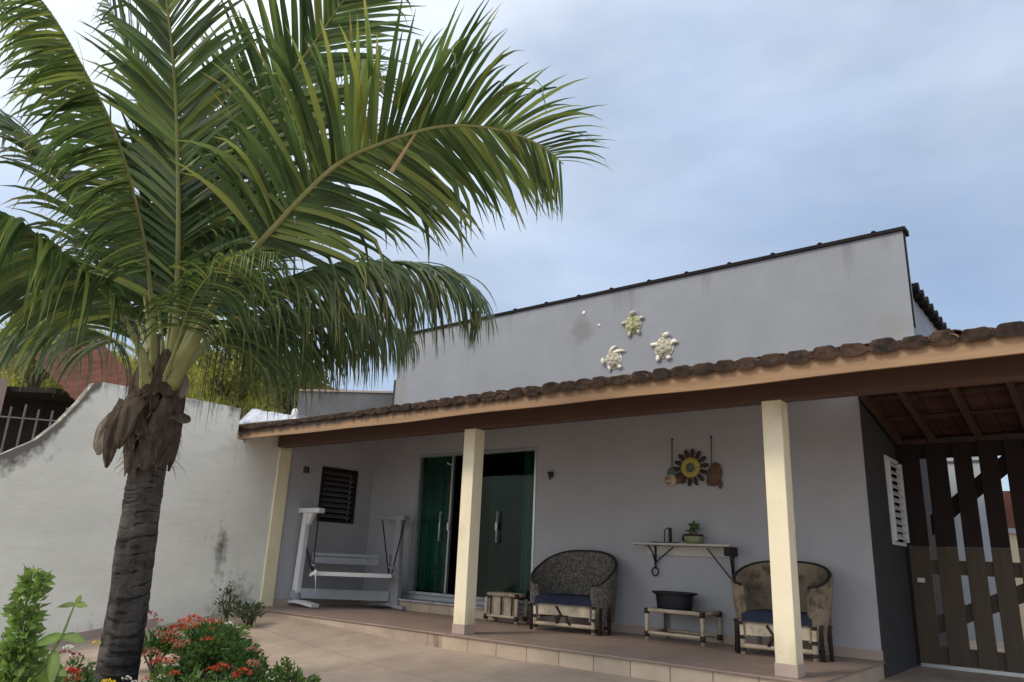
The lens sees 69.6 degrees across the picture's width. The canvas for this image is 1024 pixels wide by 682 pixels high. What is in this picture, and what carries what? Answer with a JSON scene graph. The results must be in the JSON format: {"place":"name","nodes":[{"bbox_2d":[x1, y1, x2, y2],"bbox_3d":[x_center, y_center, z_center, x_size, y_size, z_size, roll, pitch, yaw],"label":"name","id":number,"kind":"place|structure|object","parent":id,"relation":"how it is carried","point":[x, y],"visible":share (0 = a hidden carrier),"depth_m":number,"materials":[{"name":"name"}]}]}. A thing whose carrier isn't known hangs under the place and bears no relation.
{"place":"outdoors","nodes":[
{"label":"outdoors","id":0,"kind":"place"},
{"bbox_2d":[0,348,309,423],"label":"hillside","id":1,"kind":"structure","parent":0,"point":[270,405],"depth_m":21.22,"materials":[{"name":"green plant"}]},
{"bbox_2d":[0,311,107,386],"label":"hill bush","id":2,"kind":"object","parent":1,"relation":"on","point":[38,383],"visible":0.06,"depth_m":19.17,"materials":[{"name":"green plant"}]},
{"bbox_2d":[51,378,345,425],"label":"dry hill grass","id":3,"kind":"structure","parent":1,"relation":"on","point":[243,414],"depth_m":20.38,"materials":[{"name":"beige plant"}]},
{"bbox_2d":[191,316,283,402],"bbox_3d":[-8.065,0.621,21.302,2.820,2.968,2.863,5,-16,-7],"label":"hill bush","id":4,"kind":"object","parent":1,"relation":"on","point":[195,366],"visible":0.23,"depth_m":21.07,"materials":[{"name":"green plant"}]},
{"bbox_2d":[260,350,329,414],"bbox_3d":[-6.149,1.148,20.461,1.893,2.227,2.022,-10,-21,37],"label":"hill bush","id":5,"kind":"object","parent":1,"relation":"on","point":[284,401],"visible":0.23,"depth_m":20.10,"materials":[{"name":"green plant"}]},
{"bbox_2d":[0,604,1023,681],"bbox_3d":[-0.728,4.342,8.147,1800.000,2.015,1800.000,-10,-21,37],"label":"driveway","id":6,"kind":"structure","parent":0,"point":[326,653],"depth_m":7.86,"materials":[{"name":"concrete"}]},
{"bbox_2d":[0,404,67,452],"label":"iron fence","id":7,"kind":"object","parent":6,"relation":"on","point":[21,425],"visible":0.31,"depth_m":11.01,"materials":[{"name":"grey metal"}]},
{"bbox_2d":[0,345,132,452],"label":"neighbour house","id":8,"kind":"structure","parent":6,"relation":"on","point":[45,402],"depth_m":14.52,"materials":[{"name":"brick"}]},
{"bbox_2d":[0,382,291,648],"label":"boundary wall","id":9,"kind":"structure","parent":6,"relation":"on","point":[221,518],"depth_m":9.89,"materials":[{"name":"beige paint"}]},
{"bbox_2d":[143,609,185,672],"bbox_3d":[-3.517,3.055,7.486,0.747,0.623,0.778,-10,-21,37],"label":"ixora shrub","id":10,"kind":"object","parent":6,"relation":"on","point":[153,640],"visible":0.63,"depth_m":7.31,"materials":[{"name":"green plant"}]},
{"bbox_2d":[176,621,254,637],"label":"flowers","id":11,"kind":"object","parent":6,"relation":"on","point":[243,627],"visible":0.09,"depth_m":8.67,"materials":[{"name":"red plant"}]},
{"bbox_2d":[213,581,238,621],"bbox_3d":[-3.732,3.478,9.740,0.396,0.585,0.361,-10,-21,37],"label":"weedy shrub","id":12,"kind":"object","parent":6,"relation":"on","point":[226,610],"visible":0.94,"depth_m":9.68,"materials":[{"name":"green plant"}]},
{"bbox_2d":[233,599,265,625],"bbox_3d":[-3.421,3.549,9.578,0.422,0.379,0.437,-10,-21,37],"label":"weedy shrub","id":13,"kind":"object","parent":6,"relation":"on","point":[251,616],"visible":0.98,"depth_m":9.51,"materials":[{"name":"green plant"}]},
{"bbox_2d":[237,226,1023,681],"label":"house","id":14,"kind":"structure","parent":6,"relation":"on","point":[807,388],"depth_m":9.05,"materials":[{"name":"white paint"}]},
{"bbox_2d":[236,405,291,424],"bbox_3d":[-3.716,1.117,11.177,1.325,0.360,0.282,-10,-21,37],"label":"roof flashing","id":15,"kind":"object","parent":14,"relation":"attached to","point":[251,416],"visible":0.92,"depth_m":11.26,"materials":[{"name":"metal"}]},
{"bbox_2d":[289,216,297,419],"bbox_3d":[-2.251,0.195,7.742,0.150,0.211,6.747,7,-17,-15],"label":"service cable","id":16,"kind":"object","parent":14,"relation":"attached to","point":[294,414],"visible":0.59,"depth_m":9.90,"materials":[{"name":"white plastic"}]},
{"bbox_2d":[303,466,309,472],"bbox_3d":[-3.337,2.092,11.976,0.041,0.110,0.100,-10,-21,37],"label":"wall hook","id":17,"kind":"object","parent":14,"relation":"attached to","point":[305,469],"depth_m":11.98,"materials":[{"name":"black metal"}]},
{"bbox_2d":[316,466,357,523],"bbox_3d":[-2.977,2.609,12.440,0.155,0.890,0.750,-10,-21,37],"label":"louver window","id":18,"kind":"structure","parent":14,"relation":"in","point":[336,486],"depth_m":12.48,"materials":[{"name":"black metal"}]},
{"bbox_2d":[297,389,392,416],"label":"grey low wall","id":19,"kind":"structure","parent":14,"relation":"attached to","point":[354,400],"depth_m":13.67,"materials":[{"name":"concrete"}]},
{"bbox_2d":[288,508,408,609],"bbox_3d":[-2.600,3.430,11.660,1.981,1.461,0.850,7,-17,-14],"label":"porch swing","id":20,"kind":"object","parent":14,"relation":"on","point":[391,596],"visible":0.94,"depth_m":11.57,"materials":[{"name":"white paint"}]},
{"bbox_2d":[409,447,536,601],"bbox_3d":[-0.599,2.816,11.466,2.470,2.174,0.146,-10,-21,37],"label":"sliding door","id":21,"kind":"structure","parent":14,"relation":"in","point":[508,497],"depth_m":11.31,"materials":[{"name":"glass"}]},
{"bbox_2d":[483,591,527,624],"bbox_3d":[-0.087,3.662,10.119,0.595,0.389,0.265,-10,-21,37],"label":"bamboo stool","id":22,"kind":"object","parent":14,"relation":"on","point":[505,605],"visible":1,"depth_m":10.04,"materials":[{"name":"wood"}]},
{"bbox_2d":[547,472,552,479],"bbox_3d":[0.552,1.947,10.649,0.090,0.110,0.094,-10,-21,37],"label":"wall sconce","id":23,"kind":"object","parent":14,"relation":"attached to","point":[550,475],"depth_m":10.63,"materials":[{"name":"metal"}]},
{"bbox_2d":[530,550,618,635],"bbox_3d":[0.810,3.197,9.483,1.156,1.000,0.756,-7,-19,29],"label":"wicker armchair","id":24,"kind":"object","parent":14,"relation":"on","point":[576,583],"visible":1,"depth_m":9.39,"materials":[{"name":"wicker"}]},
{"bbox_2d":[601,345,624,371],"bbox_3d":[1.437,0.247,10.483,0.391,0.376,0.072,-10,-21,37],"label":"turtle ornament","id":25,"kind":"object","parent":14,"relation":"attached to","point":[613,360],"visible":1,"depth_m":10.46,"materials":[{"name":"beige ceramic"}]},
{"bbox_2d":[621,310,644,337],"bbox_3d":[1.699,-0.243,10.425,0.379,0.387,0.074,-10,-21,37],"label":"turtle ornament","id":26,"kind":"object","parent":14,"relation":"attached to","point":[632,323],"visible":1,"depth_m":10.40,"materials":[{"name":"ceramic"}]},
{"bbox_2d":[650,332,677,361],"bbox_3d":[2.059,0.079,10.016,0.420,0.400,0.079,-10,-21,37],"label":"turtle ornament","id":27,"kind":"object","parent":14,"relation":"attached to","point":[663,346],"visible":1,"depth_m":10.00,"materials":[{"name":"beige ceramic"}]},
{"bbox_2d":[644,607,722,646],"bbox_3d":[2.009,3.340,8.653,0.765,0.359,0.525,-10,-21,37],"label":"bamboo bench","id":28,"kind":"object","parent":14,"relation":"on","point":[702,634],"visible":0.94,"depth_m":8.58,"materials":[{"name":"wood"}]},
{"bbox_2d":[651,590,697,610],"bbox_3d":[1.932,3.086,8.761,0.568,0.197,0.424,-10,-21,37],"label":"storage tub","id":29,"kind":"object","parent":28,"relation":"on","point":[675,600],"visible":0.99,"depth_m":8.61,"materials":[{"name":"black plastic"}]},
{"bbox_2d":[633,542,737,578],"bbox_3d":[2.093,2.724,8.994,1.295,0.498,0.264,-10,-21,37],"label":"wall shelf","id":30,"kind":"object","parent":14,"relation":"attached to","point":[701,550],"depth_m":9.03,"materials":[{"name":"white paint"}]},
{"bbox_2d":[653,527,678,542],"bbox_3d":[1.910,2.432,9.234,0.360,0.192,0.100,-10,-21,37],"label":"candle holder","id":31,"kind":"object","parent":30,"relation":"on","point":[670,534],"visible":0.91,"depth_m":9.19,"materials":[{"name":"black metal"}]},
{"bbox_2d":[682,520,702,543],"bbox_3d":[2.217,2.335,9.010,0.236,0.278,0.240,6,-17,-10],"label":"potted plant","id":32,"kind":"object","parent":30,"relation":"on","point":[695,538],"visible":1,"depth_m":8.94,"materials":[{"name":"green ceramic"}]},
{"bbox_2d":[665,436,721,488],"bbox_3d":[2.288,1.551,9.355,0.778,0.668,0.091,-10,-21,37],"label":"hanging ornament","id":33,"kind":"object","parent":14,"relation":"attached to","point":[689,467],"visible":1,"depth_m":9.31,"materials":[{"name":"yellow metal"}]},
{"bbox_2d":[731,560,834,661],"bbox_3d":[2.889,2.824,7.828,1.028,0.960,0.809,-10,-21,37],"label":"wicker armchair","id":34,"kind":"object","parent":14,"relation":"on","point":[751,590],"visible":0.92,"depth_m":7.68,"materials":[{"name":"wicker"}]},
{"bbox_2d":[884,455,909,546],"bbox_3d":[4.710,1.988,9.083,0.195,1.040,0.950,-10,-21,37],"label":"shutter window","id":35,"kind":"structure","parent":14,"relation":"in","point":[888,461],"depth_m":8.94,"materials":[{"name":"white metal"}]},
{"bbox_2d":[894,439,1023,677],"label":"carport gate","id":36,"kind":"structure","parent":14,"relation":"attached to","point":[930,625],"depth_m":8.67,"materials":[{"name":"brown paint"}]},
{"bbox_2d":[947,457,1002,641],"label":"grey wall","id":37,"kind":"structure","parent":6,"relation":"on","point":[987,552],"depth_m":13.07,"materials":[{"name":"grey paint"}]},
{"bbox_2d":[1003,491,1023,636],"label":"neighbour outbuilding","id":38,"kind":"structure","parent":6,"relation":"on","point":[1011,528],"depth_m":12.72,"materials":[{"name":"white paint"}]},
{"bbox_2d":[0,0,1023,490],"label":"sky","id":39,"kind":"structure","parent":0,"point":[741,130],"materials":[{"name":"blue"}]},
{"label":"garden soil","id":40,"kind":"structure","parent":0,"visible":0},
{"bbox_2d":[0,563,87,681],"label":"broadleaf plant","id":41,"kind":"object","parent":40,"relation":"on","point":[14,651],"visible":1,"depth_m":3.47,"materials":[{"name":"green plant"}]},
{"bbox_2d":[32,644,75,681],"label":"shrub","id":42,"kind":"object","parent":40,"relation":"on","point":[67,676],"visible":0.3,"depth_m":4.19,"materials":[{"name":"white plant"}]},
{"bbox_2d":[57,640,100,681],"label":"ixora shrub","id":43,"kind":"object","parent":40,"relation":"on","point":[88,673],"visible":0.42,"depth_m":5.71,"materials":[{"name":"green plant"}]},
{"bbox_2d":[60,666,98,681],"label":"ixora shrub","id":44,"kind":"object","parent":40,"relation":"on","point":[71,669],"visible":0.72,"depth_m":4.80,"materials":[{"name":"red plant"}]},
{"bbox_2d":[101,676,136,681],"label":"ixora shrub","id":45,"kind":"object","parent":40,"relation":"on","point":[108,680],"visible":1,"depth_m":4.52,"materials":[{"name":"yellow plant"}]},
{"bbox_2d":[140,623,198,681],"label":"ixora shrub","id":46,"kind":"object","parent":40,"relation":"on","point":[187,663],"visible":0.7,"depth_m":5.18,"materials":[{"name":"green plant"}]},
{"bbox_2d":[141,654,218,681],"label":"ixora shrub","id":47,"kind":"object","parent":40,"relation":"on","point":[159,675],"visible":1,"depth_m":4.71,"materials":[{"name":"green plant"}]},
{"bbox_2d":[165,618,251,657],"bbox_3d":[-2.982,3.031,7.299,0.679,0.544,0.810,-10,-21,37],"label":"ixora shrub","id":48,"kind":"object","parent":40,"relation":"in","point":[237,635],"visible":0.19,"depth_m":7.26,"materials":[{"name":"red plant"}]},
{"bbox_2d":[169,614,269,681],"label":"ixora shrub","id":49,"kind":"object","parent":40,"relation":"on","point":[210,653],"visible":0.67,"depth_m":5.88,"materials":[{"name":"green plant"}]},
{"bbox_2d":[206,659,259,681],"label":"ixora shrub","id":50,"kind":"object","parent":40,"relation":"on","point":[230,675],"visible":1,"depth_m":4.69,"materials":[{"name":"red plant"}]},
{"bbox_2d":[218,641,277,681],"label":"ixora shrub","id":51,"kind":"object","parent":40,"relation":"on","point":[258,674],"visible":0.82,"depth_m":5.37,"materials":[{"name":"green plant"}]},
{"bbox_2d":[266,656,321,681],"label":"leafy shrub","id":52,"kind":"object","parent":40,"relation":"on","point":[286,676],"visible":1,"depth_m":5.10,"materials":[{"name":"green plant"}]},
{"bbox_2d":[0,0,614,681],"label":"palm tree","id":53,"kind":"object","parent":40,"relation":"on","point":[176,266],"visible":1,"depth_m":4.84,"materials":[{"name":"green plant"}]}
]}

